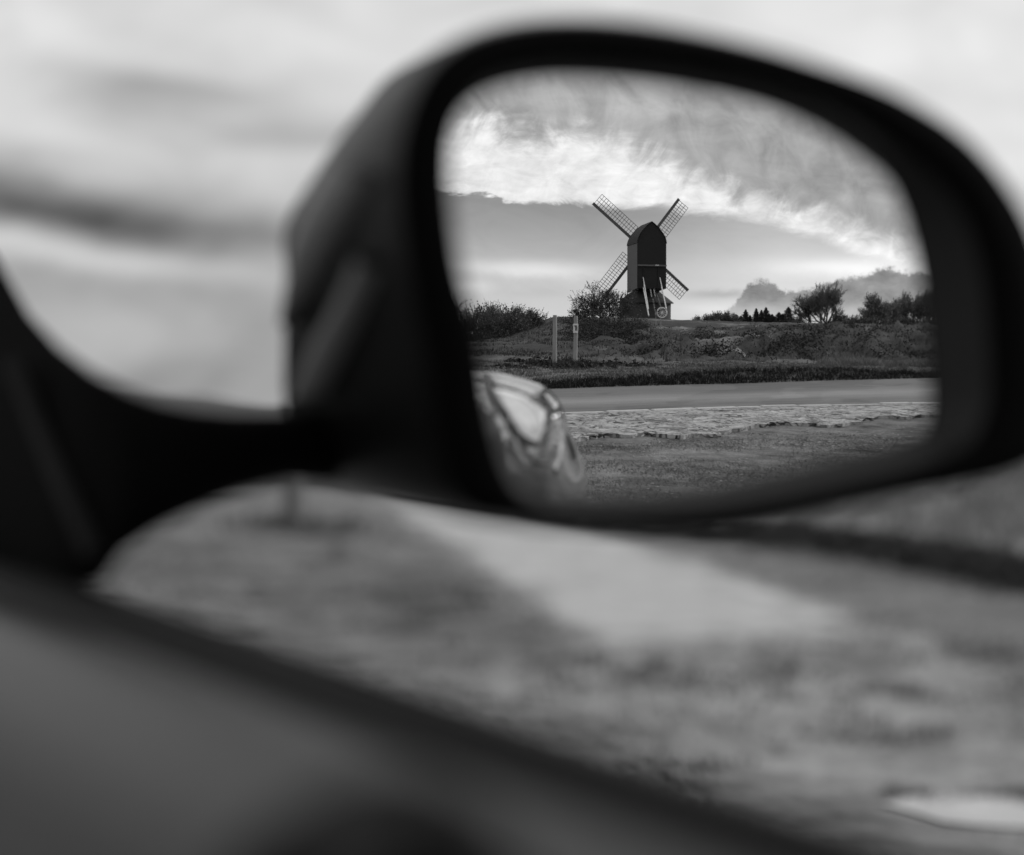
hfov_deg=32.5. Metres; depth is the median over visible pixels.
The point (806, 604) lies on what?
side road
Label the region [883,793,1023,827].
puddle
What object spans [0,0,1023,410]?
sky
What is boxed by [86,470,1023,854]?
ground
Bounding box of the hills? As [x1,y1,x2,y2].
[154,397,284,412]
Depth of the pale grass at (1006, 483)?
12.07 m
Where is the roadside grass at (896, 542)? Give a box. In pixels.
[697,470,1023,594]
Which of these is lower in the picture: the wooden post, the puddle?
the puddle
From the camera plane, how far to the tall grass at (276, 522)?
15.69 m
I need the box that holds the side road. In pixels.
[254,482,1023,654]
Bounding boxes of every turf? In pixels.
[85,530,1023,776]
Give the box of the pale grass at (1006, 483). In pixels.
[800,469,1023,549]
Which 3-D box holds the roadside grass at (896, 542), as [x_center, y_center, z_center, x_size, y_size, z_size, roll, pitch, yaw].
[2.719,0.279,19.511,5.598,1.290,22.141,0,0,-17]
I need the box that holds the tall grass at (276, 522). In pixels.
[169,506,396,538]
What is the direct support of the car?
on the ground at (616, 598)
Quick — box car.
[0,17,1023,854]
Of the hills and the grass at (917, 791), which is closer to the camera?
the grass at (917, 791)
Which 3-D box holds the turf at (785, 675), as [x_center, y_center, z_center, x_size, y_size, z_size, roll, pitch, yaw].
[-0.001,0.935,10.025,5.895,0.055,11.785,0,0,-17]
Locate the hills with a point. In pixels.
(201, 403)
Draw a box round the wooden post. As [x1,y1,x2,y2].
[282,480,305,526]

